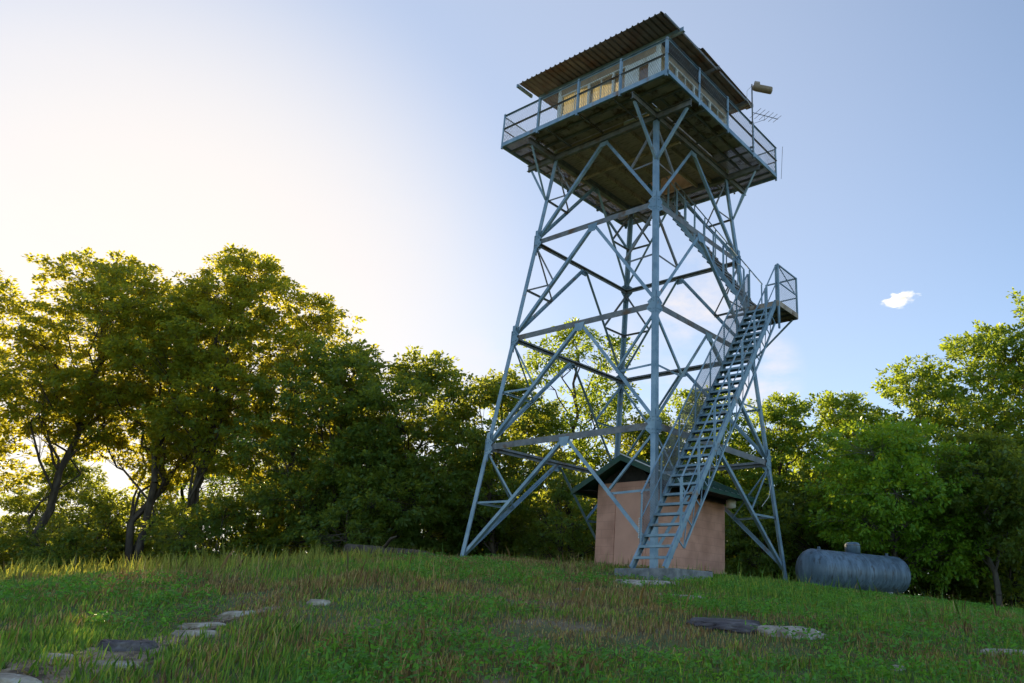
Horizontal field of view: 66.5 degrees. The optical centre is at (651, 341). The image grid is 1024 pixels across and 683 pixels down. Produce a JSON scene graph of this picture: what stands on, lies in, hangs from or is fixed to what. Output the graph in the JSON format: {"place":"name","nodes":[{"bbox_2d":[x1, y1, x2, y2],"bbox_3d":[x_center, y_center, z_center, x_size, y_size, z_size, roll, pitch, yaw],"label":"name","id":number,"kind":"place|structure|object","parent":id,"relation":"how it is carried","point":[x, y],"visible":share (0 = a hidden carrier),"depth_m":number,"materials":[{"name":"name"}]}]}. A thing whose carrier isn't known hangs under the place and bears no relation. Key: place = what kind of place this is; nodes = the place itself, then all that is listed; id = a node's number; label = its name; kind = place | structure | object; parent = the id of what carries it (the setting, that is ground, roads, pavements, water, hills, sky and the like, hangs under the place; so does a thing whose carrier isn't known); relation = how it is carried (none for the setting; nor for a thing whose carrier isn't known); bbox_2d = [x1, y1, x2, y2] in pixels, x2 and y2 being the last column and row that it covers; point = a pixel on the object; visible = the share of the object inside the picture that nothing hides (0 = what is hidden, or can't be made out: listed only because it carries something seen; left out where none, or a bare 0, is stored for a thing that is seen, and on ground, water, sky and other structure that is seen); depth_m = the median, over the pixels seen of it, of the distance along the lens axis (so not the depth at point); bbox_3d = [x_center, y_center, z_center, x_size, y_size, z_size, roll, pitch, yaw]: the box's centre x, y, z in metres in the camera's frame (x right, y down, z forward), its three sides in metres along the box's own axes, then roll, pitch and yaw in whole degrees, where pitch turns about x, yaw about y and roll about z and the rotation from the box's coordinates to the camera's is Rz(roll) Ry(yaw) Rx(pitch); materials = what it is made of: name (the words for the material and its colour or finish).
{"place":"outdoors","nodes":[
{"label":"outdoors","id":0,"kind":"place"},
{"bbox_2d":[0,606,282,682],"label":"path","id":1,"kind":"structure","parent":0,"point":[45,679],"depth_m":5.21,"materials":[{"name":"stone"}]},
{"bbox_2d":[0,673,41,682],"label":"stepping stone","id":2,"kind":"object","parent":1,"relation":"on","point":[9,678],"visible":0.98,"depth_m":4.61,"materials":[{"name":"grey stone"}]},
{"bbox_2d":[39,653,73,659],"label":"stepping stone","id":3,"kind":"object","parent":1,"relation":"on","point":[72,655],"visible":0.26,"depth_m":5.15,"materials":[{"name":"grey stone"}]},
{"bbox_2d":[86,660,140,669],"bbox_3d":[-3.600,2.199,5.097,0.367,0.120,0.157,5,-15,-6],"label":"stepping stone","id":4,"kind":"object","parent":1,"relation":"on","point":[116,664],"visible":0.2,"depth_m":5.08,"materials":[{"name":"grey stone"}]},
{"bbox_2d":[97,639,158,651],"bbox_3d":[-3.860,2.290,5.565,0.463,0.218,0.278,2,-16,-1],"label":"stepping stone","id":5,"kind":"object","parent":1,"relation":"on","point":[121,645],"visible":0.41,"depth_m":5.52,"materials":[{"name":"grey stone"}]},
{"bbox_2d":[170,630,218,637],"bbox_3d":[-3.675,2.397,6.167,0.475,0.129,0.200,-2,-16,7],"label":"stepping stone","id":6,"kind":"object","parent":1,"relation":"on","point":[192,633],"visible":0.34,"depth_m":6.12,"materials":[{"name":"grey stone"}]},
{"bbox_2d":[178,622,225,628],"bbox_3d":[-3.922,2.517,6.665,0.411,0.118,0.191,0,-15,-2],"label":"stepping stone","id":7,"kind":"object","parent":1,"relation":"on","point":[188,625],"visible":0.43,"depth_m":6.63,"materials":[{"name":"grey stone"}]},
{"bbox_2d":[211,610,254,618],"bbox_3d":[-3.884,2.591,7.092,0.371,0.170,0.234,1,-15,-10],"label":"stepping stone","id":8,"kind":"object","parent":1,"relation":"on","point":[223,615],"visible":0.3,"depth_m":7.03,"materials":[{"name":"grey stone"}]},
{"bbox_2d":[0,543,1023,682],"bbox_3d":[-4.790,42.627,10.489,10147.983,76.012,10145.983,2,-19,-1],"label":"ground","id":9,"kind":"structure","parent":0,"point":[549,628],"depth_m":7.09,"materials":[{"name":"green plant"}]},
{"bbox_2d":[0,518,42,568],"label":"shrub","id":10,"kind":"object","parent":9,"relation":"on","point":[3,526],"visible":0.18,"depth_m":27.37,"materials":[{"name":"green plant"}]},
{"bbox_2d":[0,268,90,502],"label":"oak tree","id":11,"kind":"object","parent":9,"relation":"on","point":[4,447],"visible":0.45,"depth_m":27.45,"materials":[{"name":"green plant"}]},
{"bbox_2d":[0,521,102,575],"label":"shrub","id":12,"kind":"object","parent":9,"relation":"on","point":[58,548],"visible":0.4,"depth_m":24.04,"materials":[{"name":"green plant"}]},
{"bbox_2d":[0,454,113,568],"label":"shrub","id":13,"kind":"object","parent":9,"relation":"on","point":[19,507],"visible":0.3,"depth_m":32.69,"materials":[{"name":"green plant"}]},
{"bbox_2d":[0,519,135,569],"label":"shrub","id":14,"kind":"object","parent":9,"relation":"on","point":[6,559],"visible":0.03,"depth_m":30.06,"materials":[{"name":"green plant"}]},
{"bbox_2d":[3,483,145,571],"bbox_3d":[-21.133,7.710,28.582,4.612,4.874,5.764,10,-21,-23],"label":"shrub","id":15,"kind":"object","parent":9,"relation":"on","point":[106,505],"visible":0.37,"depth_m":28.78,"materials":[{"name":"green plant"}]},
{"bbox_2d":[0,247,213,563],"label":"oak tree","id":16,"kind":"object","parent":9,"relation":"on","point":[115,281],"visible":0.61,"depth_m":27.34,"materials":[{"name":"green plant"}]},
{"bbox_2d":[56,489,200,565],"bbox_3d":[-22.029,9.056,32.342,6.769,5.558,6.836,3,-19,-2],"label":"shrub","id":17,"kind":"object","parent":9,"relation":"on","point":[144,499],"visible":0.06,"depth_m":31.81,"materials":[{"name":"green plant"}]},
{"bbox_2d":[29,276,274,568],"bbox_3d":[-18.696,3.442,28.715,6.782,12.801,7.413,0,-19,6],"label":"oak tree","id":18,"kind":"object","parent":9,"relation":"on","point":[158,458],"visible":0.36,"depth_m":27.77,"materials":[{"name":"green plant"}]},
{"bbox_2d":[103,497,220,564],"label":"shrub","id":19,"kind":"object","parent":9,"relation":"on","point":[172,507],"visible":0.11,"depth_m":31.34,"materials":[{"name":"green plant"}]},
{"bbox_2d":[2,601,325,682],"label":"grass","id":20,"kind":"structure","parent":9,"relation":"on","point":[46,663],"depth_m":5.32,"materials":[{"name":"green plant"}]},
{"bbox_2d":[133,412,246,514],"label":"slender tree","id":21,"kind":"object","parent":9,"relation":"on","point":[212,485],"visible":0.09,"depth_m":35.13,"materials":[{"name":"green plant"}]},
{"bbox_2d":[133,489,263,564],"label":"shrub","id":22,"kind":"object","parent":9,"relation":"on","point":[155,544],"visible":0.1,"depth_m":28.62,"materials":[{"name":"green plant"}]},
{"bbox_2d":[137,492,276,564],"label":"shrub","id":23,"kind":"object","parent":9,"relation":"on","point":[212,518],"visible":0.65,"depth_m":24.85,"materials":[{"name":"green plant"}]},
{"bbox_2d":[98,243,320,561],"bbox_3d":[-16.259,2.767,28.102,7.116,13.614,7.822,3,-19,-3],"label":"oak tree","id":24,"kind":"object","parent":9,"relation":"on","point":[242,291],"visible":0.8,"depth_m":27.19,"materials":[{"name":"green plant"}]},
{"bbox_2d":[228,436,299,533],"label":"slender tree","id":25,"kind":"object","parent":9,"relation":"on","point":[253,474],"visible":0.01,"depth_m":37.64,"materials":[{"name":"green plant"}]},
{"bbox_2d":[185,286,379,559],"bbox_3d":[-13.442,3.791,28.582,6.703,11.602,6.873,9,-20,-20],"label":"oak tree","id":26,"kind":"object","parent":9,"relation":"on","point":[304,332],"visible":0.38,"depth_m":27.59,"materials":[{"name":"green plant"}]},
{"bbox_2d":[239,441,335,522],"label":"slender tree","id":27,"kind":"object","parent":9,"relation":"on","point":[287,461],"visible":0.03,"depth_m":35.13,"materials":[{"name":"green plant"}]},
{"bbox_2d":[282,547,302,555],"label":"shrub","id":28,"kind":"object","parent":9,"relation":"on","point":[290,553],"visible":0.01,"depth_m":28.76,"materials":[{"name":"green plant"}]},
{"bbox_2d":[236,480,372,556],"bbox_3d":[-12.342,7.513,28.693,5.586,4.929,5.532,2,-19,-1],"label":"shrub","id":29,"kind":"object","parent":9,"relation":"on","point":[253,512],"visible":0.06,"depth_m":27.18,"materials":[{"name":"green plant"}]},
{"bbox_2d":[307,599,329,605],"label":"rock","id":30,"kind":"object","parent":9,"relation":"on","point":[319,601],"visible":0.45,"depth_m":7.77,"materials":[{"name":"grey stone"}]},
{"bbox_2d":[214,329,438,557],"bbox_3d":[-11.072,4.162,26.524,6.675,9.174,6.297,0,-19,4],"label":"oak tree","id":31,"kind":"object","parent":9,"relation":"on","point":[360,363],"visible":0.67,"depth_m":25.52,"materials":[{"name":"green plant"}]},
{"bbox_2d":[281,456,427,561],"bbox_3d":[-9.513,5.801,24.437,4.506,4.474,4.705,7,-20,-15],"label":"shrub","id":32,"kind":"object","parent":9,"relation":"on","point":[378,534],"visible":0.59,"depth_m":23.98,"materials":[{"name":"green plant"}]},
{"bbox_2d":[343,536,434,557],"bbox_3d":[-6.910,5.498,20.339,2.783,0.589,0.509,-4,-20,15],"label":"fallen log","id":33,"kind":"object","parent":9,"relation":"on","point":[353,546],"visible":0.43,"depth_m":20.36,"materials":[{"name":"brown wood"}]},
{"bbox_2d":[302,345,500,555],"bbox_3d":[-8.259,4.415,27.036,6.710,8.668,7.109,-16,-26,41],"label":"oak tree","id":34,"kind":"object","parent":9,"relation":"on","point":[423,381],"visible":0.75,"depth_m":25.53,"materials":[{"name":"green plant"}]},
{"bbox_2d":[404,464,518,555],"bbox_3d":[-8.000,7.676,32.493,4.894,6.478,4.617,5,-19,-8],"label":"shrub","id":35,"kind":"object","parent":9,"relation":"on","point":[441,531],"depth_m":31.88,"materials":[{"name":"green plant"}]},
{"bbox_2d":[388,460,541,557],"bbox_3d":[-6.792,6.909,29.373,5.653,5.722,5.903,-10,-22,30],"label":"shrub","id":36,"kind":"object","parent":9,"relation":"on","point":[446,551],"visible":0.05,"depth_m":28.52,"materials":[{"name":"green plant"}]},
{"bbox_2d":[412,368,581,555],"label":"oak tree","id":37,"kind":"object","parent":9,"relation":"on","point":[522,428],"visible":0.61,"depth_m":26.75,"materials":[{"name":"green plant"}]},
{"bbox_2d":[480,488,594,560],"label":"shrub","id":38,"kind":"object","parent":9,"relation":"on","point":[544,493],"visible":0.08,"depth_m":30.03,"materials":[{"name":"green plant"}]},
{"bbox_2d":[507,449,593,560],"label":"oak tree","id":39,"kind":"object","parent":9,"relation":"on","point":[555,476],"visible":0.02,"depth_m":34.03,"materials":[{"name":"green plant"}]},
{"bbox_2d":[508,469,597,561],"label":"shrub","id":40,"kind":"object","parent":9,"relation":"on","point":[555,535],"visible":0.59,"depth_m":25.72,"materials":[{"name":"green plant"}]},
{"bbox_2d":[510,317,648,554],"bbox_3d":[-2.930,4.245,29.719,5.606,10.712,5.518,9,-20,-19],"label":"slender tree","id":41,"kind":"object","parent":9,"relation":"on","point":[581,445],"visible":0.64,"depth_m":29.96,"materials":[{"name":"green plant"}]},
{"bbox_2d":[460,11,797,580],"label":"lookout tower","id":42,"kind":"structure","parent":9,"relation":"on","point":[637,131],"depth_m":21.03,"materials":[{"name":"metal"}]},
{"bbox_2d":[747,81,777,151],"bbox_3d":[3.361,-6.668,22.780,1.024,2.447,0.608,6,-20,-12],"label":"antenna mast","id":43,"kind":"object","parent":42,"relation":"attached to","point":[757,86],"visible":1,"depth_m":22.87,"materials":[{"name":"metal"}]},
{"bbox_2d":[561,410,710,537],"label":"oak tree","id":44,"kind":"object","parent":9,"relation":"on","point":[663,436],"visible":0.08,"depth_m":29.29,"materials":[{"name":"green plant"}]},
{"bbox_2d":[615,579,678,586],"bbox_3d":[-0.155,3.926,12.160,1.297,0.253,0.981,-1,-17,10],"label":"rock","id":45,"kind":"object","parent":9,"relation":"on","point":[633,582],"visible":0.25,"depth_m":11.88,"materials":[{"name":"grey stone"}]},
{"bbox_2d":[571,453,755,576],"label":"shed","id":46,"kind":"structure","parent":9,"relation":"on","point":[616,535],"depth_m":18.98,"materials":[{"name":"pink paint"}]},
{"bbox_2d":[611,488,646,566],"bbox_3d":[-0.555,4.630,18.396,1.020,2.160,0.070,-12,-23,34],"label":"door","id":47,"kind":"structure","parent":46,"relation":"in","point":[626,543],"depth_m":18.48,"materials":[{"name":"metal"}]},
{"bbox_2d":[614,568,712,581],"bbox_3d":[0.234,4.615,14.619,1.400,0.460,1.320,-12,-23,34],"label":"concrete footing","id":48,"kind":"object","parent":9,"relation":"on","point":[671,573],"visible":0.45,"depth_m":14.11,"materials":[{"name":"grey concrete"}]},
{"bbox_2d":[638,385,789,570],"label":"oak tree","id":49,"kind":"object","parent":9,"relation":"on","point":[740,442],"visible":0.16,"depth_m":30.10,"materials":[{"name":"green plant"}]},
{"bbox_2d":[686,617,759,634],"bbox_3d":[0.797,3.004,7.953,0.999,0.187,0.744,0,-14,10],"label":"rock","id":50,"kind":"object","parent":9,"relation":"on","point":[725,625],"visible":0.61,"depth_m":7.76,"materials":[{"name":"grey stone"}]},
{"bbox_2d":[701,459,750,573],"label":"oak tree","id":51,"kind":"object","parent":9,"relation":"on","point":[740,508],"depth_m":33.92,"materials":[{"name":"green plant"}]},
{"bbox_2d":[736,453,809,568],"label":"oak tree","id":52,"kind":"object","parent":9,"relation":"on","point":[783,469],"visible":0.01,"depth_m":34.58,"materials":[{"name":"green plant"}]},
{"bbox_2d":[725,486,842,581],"bbox_3d":[4.149,7.157,26.604,5.163,4.245,4.131,11,-21,-26],"label":"shrub","id":53,"kind":"object","parent":9,"relation":"on","point":[762,559],"visible":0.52,"depth_m":25.74,"materials":[{"name":"green plant"}]},
{"bbox_2d":[713,391,861,577],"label":"oak tree","id":54,"kind":"object","parent":9,"relation":"on","point":[792,425],"visible":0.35,"depth_m":29.56,"materials":[{"name":"green plant"}]},
{"bbox_2d":[756,625,827,639],"bbox_3d":[1.359,3.023,7.790,0.907,0.209,0.578,-1,-15,13],"label":"rock","id":55,"kind":"object","parent":9,"relation":"on","point":[775,628],"visible":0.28,"depth_m":7.64,"materials":[{"name":"grey stone"}]},
{"bbox_2d":[740,468,871,582],"bbox_3d":[6.188,7.235,27.551,5.987,5.524,7.502,-6,-21,22],"label":"shrub","id":56,"kind":"object","parent":9,"relation":"on","point":[799,501],"visible":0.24,"depth_m":26.50,"materials":[{"name":"green plant"}]},
{"bbox_2d":[774,390,916,551],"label":"oak tree","id":57,"kind":"object","parent":9,"relation":"on","point":[830,404],"visible":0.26,"depth_m":30.15,"materials":[{"name":"green plant"}]},
{"bbox_2d":[795,542,910,595],"bbox_3d":[5.035,5.852,18.868,3.714,1.735,0.962,15,-23,-35],"label":"propane tank","id":58,"kind":"object","parent":9,"relation":"on","point":[883,574],"visible":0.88,"depth_m":18.36,"materials":[{"name":"metal"}]},
{"bbox_2d":[890,665,905,670],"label":"rock","id":59,"kind":"object","parent":9,"relation":"on","point":[897,666],"visible":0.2,"depth_m":6.46,"materials":[{"name":"grey stone"}]},
{"bbox_2d":[796,415,1003,595],"bbox_3d":[7.747,5.438,24.110,7.244,6.466,6.645,15,-23,-33],"label":"maple tree","id":60,"kind":"object","parent":9,"relation":"on","point":[885,471],"visible":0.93,"depth_m":22.99,"materials":[{"name":"green plant"}]},
{"bbox_2d":[823,355,1017,599],"bbox_3d":[10.174,5.376,28.955,7.664,10.560,7.851,13,-22,-28],"label":"oak tree","id":61,"kind":"object","parent":9,"relation":"on","point":[932,385],"visible":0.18,"depth_m":29.84,"materials":[{"name":"green plant"}]},
{"bbox_2d":[862,529,983,602],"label":"shrub","id":62,"kind":"object","parent":9,"relation":"on","point":[915,588],"visible":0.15,"depth_m":25.96,"materials":[{"name":"green plant"}]},
{"bbox_2d":[892,319,1023,604],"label":"oak tree","id":63,"kind":"object","parent":9,"relation":"on","point":[990,397],"visible":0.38,"depth_m":28.86,"materials":[{"name":"green plant"}]},
{"bbox_2d":[915,416,1023,606],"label":"maple tree","id":64,"kind":"object","parent":9,"relation":"on","point":[1008,465],"visible":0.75,"depth_m":22.59,"materials":[{"name":"green plant"}]},
{"bbox_2d":[929,550,1021,607],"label":"shrub","id":65,"kind":"object","parent":9,"relation":"on","point":[1007,601],"visible":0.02,"depth_m":29.32,"materials":[{"name":"green plant"}]},
{"bbox_2d":[939,495,1023,607],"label":"shrub","id":66,"kind":"object","parent":9,"relation":"on","point":[987,586],"visible":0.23,"depth_m":24.68,"materials":[{"name":"green plant"}]},
{"bbox_2d":[947,287,1023,453],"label":"oak tree","id":67,"kind":"object","parent":9,"relation":"on","point":[994,355],"visible":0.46,"depth_m":28.34,"materials":[{"name":"green plant"}]},
{"bbox_2d":[980,649,1023,656],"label":"rock","id":68,"kind":"object","parent":9,"relation":"on","point":[1010,651],"visible":0.26,"depth_m":7.46,"materials":[{"name":"grey stone"}]},
{"bbox_2d":[989,493,1023,598],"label":"shrub","id":69,"kind":"object","parent":9,"relation":"on","point":[1016,553],"visible":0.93,"depth_m":21.34,"materials":[{"name":"green plant"}]},
{"bbox_2d":[0,539,1023,609],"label":"tall grass","id":70,"kind":"structure","parent":0,"point":[92,567],"depth_m":12.72,"materials":[{"name":"green plant"}]},
{"bbox_2d":[0,0,1023,594],"label":"sky","id":71,"kind":"structure","parent":0,"point":[355,145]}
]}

